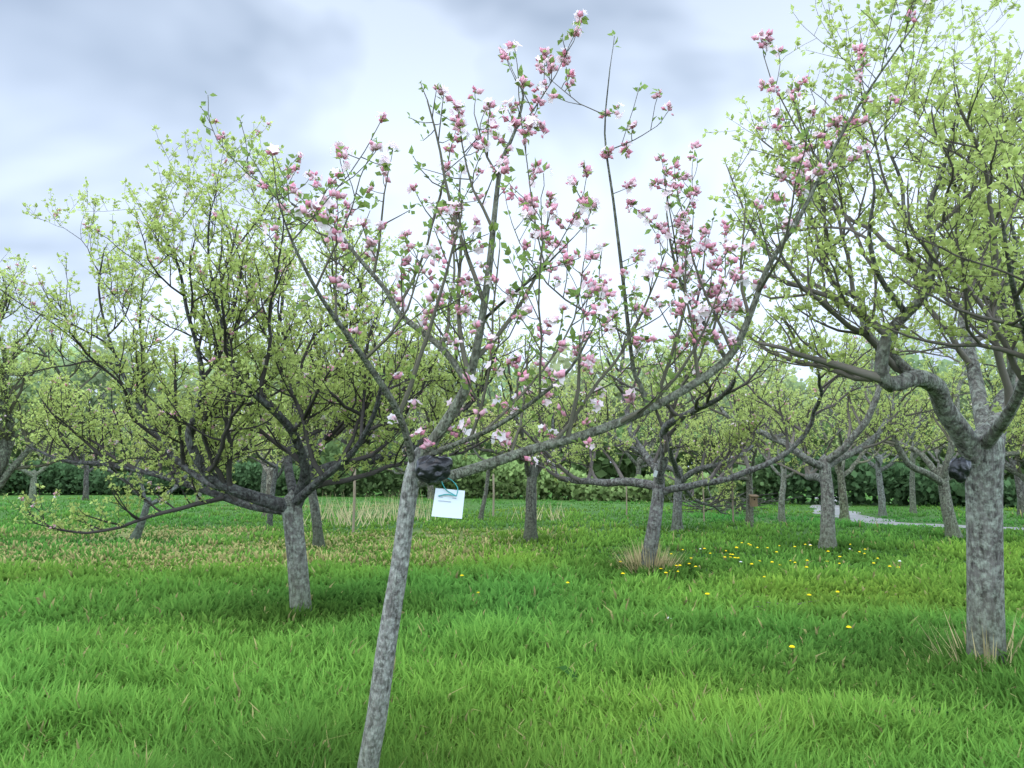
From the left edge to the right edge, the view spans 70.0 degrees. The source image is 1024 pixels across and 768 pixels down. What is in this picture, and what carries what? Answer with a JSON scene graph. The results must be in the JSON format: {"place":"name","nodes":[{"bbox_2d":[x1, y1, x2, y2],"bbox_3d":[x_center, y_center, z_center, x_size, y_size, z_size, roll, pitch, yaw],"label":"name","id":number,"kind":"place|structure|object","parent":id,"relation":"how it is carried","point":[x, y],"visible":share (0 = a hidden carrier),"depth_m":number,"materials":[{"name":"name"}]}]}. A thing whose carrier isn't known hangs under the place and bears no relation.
{"place":"outdoors","nodes":[
{"label":"outdoors","id":0,"kind":"place"},
{"bbox_2d":[0,471,1023,767],"bbox_3d":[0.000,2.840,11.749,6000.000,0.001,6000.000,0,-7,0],"label":"ground","id":1,"kind":"structure","parent":0,"point":[474,505],"depth_m":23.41,"materials":[{"name":"green plant"}]},
{"bbox_2d":[0,114,532,610],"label":"tree","id":2,"kind":"object","parent":1,"relation":"on","point":[294,359],"depth_m":7.12,"materials":[{"name":"green plant"}]},
{"bbox_2d":[25,553,948,746],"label":"weed rosettes","id":3,"kind":"object","parent":1,"relation":"on","point":[564,667],"visible":0.12,"depth_m":4.84,"materials":[{"name":"green plant"}]},
{"bbox_2d":[0,446,1016,507],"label":"hedge","id":4,"kind":"object","parent":1,"relation":"on","point":[65,479],"visible":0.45,"depth_m":35.69,"materials":[{"name":"green plant"}]},
{"bbox_2d":[0,207,1023,568],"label":"orchard","id":5,"kind":"object","parent":1,"relation":"on","point":[744,419],"depth_m":13.95,"materials":[{"name":"green plant"}]},
{"bbox_2d":[749,496,757,506],"bbox_3d":[6.125,2.975,18.537,0.160,0.260,0.140,0,-7,0],"label":"nest box","id":6,"kind":"object","parent":5,"relation":"attached to","point":[753,503],"visible":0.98,"depth_m":18.47,"materials":[{"name":"brown wood"}]},
{"bbox_2d":[0,330,1023,489],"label":"woodland","id":7,"kind":"object","parent":1,"relation":"on","point":[603,467],"depth_m":60.83,"materials":[{"name":"green plant"}]},
{"bbox_2d":[0,357,1023,520],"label":"orchard","id":8,"kind":"object","parent":1,"relation":"on","point":[267,476],"depth_m":25.63,"materials":[{"name":"green plant"}]},
{"bbox_2d":[352,453,733,532],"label":"stakes","id":9,"kind":"object","parent":1,"relation":"on","point":[354,504],"visible":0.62,"depth_m":19.31,"materials":[{"name":"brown wood"}]},
{"bbox_2d":[199,0,937,767],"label":"tree","id":10,"kind":"object","parent":1,"relation":"on","point":[702,310],"depth_m":3.12,"materials":[{"name":"pink plant"}]},
{"bbox_2d":[414,455,452,483],"bbox_3d":[-0.319,0.350,2.987,0.156,0.118,0.114,0,-7,0],"label":"tree burl","id":11,"kind":"object","parent":10,"relation":"attached to","point":[429,469],"visible":1,"depth_m":2.95,"materials":[{"name":"black wood"}]},
{"bbox_2d":[438,478,457,495],"bbox_3d":[-0.261,0.420,3.008,0.082,0.084,0.055,0,-7,0],"label":"string","id":12,"kind":"object","parent":10,"relation":"hanging from","point":[451,494],"visible":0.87,"depth_m":2.99,"materials":[{"name":"teal plastic"}]},
{"bbox_2d":[432,488,464,518],"bbox_3d":[-0.260,0.490,3.002,0.139,0.126,0.020,2,-7,-15],"label":"label card","id":13,"kind":"object","parent":12,"relation":"hanging from","point":[453,508],"visible":1,"depth_m":3.00,"materials":[{"name":"white paper"}]},
{"bbox_2d":[303,491,1023,671],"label":"dry grass tussocks","id":14,"kind":"object","parent":1,"relation":"on","point":[660,562],"visible":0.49,"depth_m":10.66,"materials":[{"name":"beige plant"}]},
{"bbox_2d":[462,545,890,654],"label":"dandelions","id":15,"kind":"object","parent":1,"relation":"on","point":[752,570],"visible":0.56,"depth_m":10.73,"materials":[{"name":"plant"}]},
{"bbox_2d":[460,542,900,647],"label":"dandelion heads","id":16,"kind":"object","parent":15,"relation":"on","point":[792,646],"visible":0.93,"depth_m":10.15,"materials":[{"name":"yellow plant"}]},
{"bbox_2d":[663,486,801,513],"bbox_3d":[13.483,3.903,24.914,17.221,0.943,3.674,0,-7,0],"label":"brush pile","id":17,"kind":"object","parent":1,"relation":"on","point":[699,507],"visible":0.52,"depth_m":24.45,"materials":[{"name":"brown wood"}]},
{"bbox_2d":[702,0,1023,663],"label":"tree","id":18,"kind":"object","parent":1,"relation":"on","point":[988,152],"depth_m":4.71,"materials":[{"name":"green plant"}]},
{"bbox_2d":[948,457,971,482],"bbox_3d":[3.074,0.590,5.014,0.160,0.178,0.096,0,-7,0],"label":"tree burl","id":19,"kind":"object","parent":18,"relation":"attached to","point":[959,469],"visible":1,"depth_m":4.99,"materials":[{"name":"black wood"}]},
{"bbox_2d":[0,0,1023,466],"label":"sky","id":20,"kind":"structure","parent":0,"point":[85,84],"materials":[{"name":"white"}]},
{"bbox_2d":[810,497,1023,529],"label":"gravel path","id":21,"kind":"structure","parent":0,"point":[855,516],"depth_m":21.43,"materials":[{"name":"grey gravel"}]}
]}

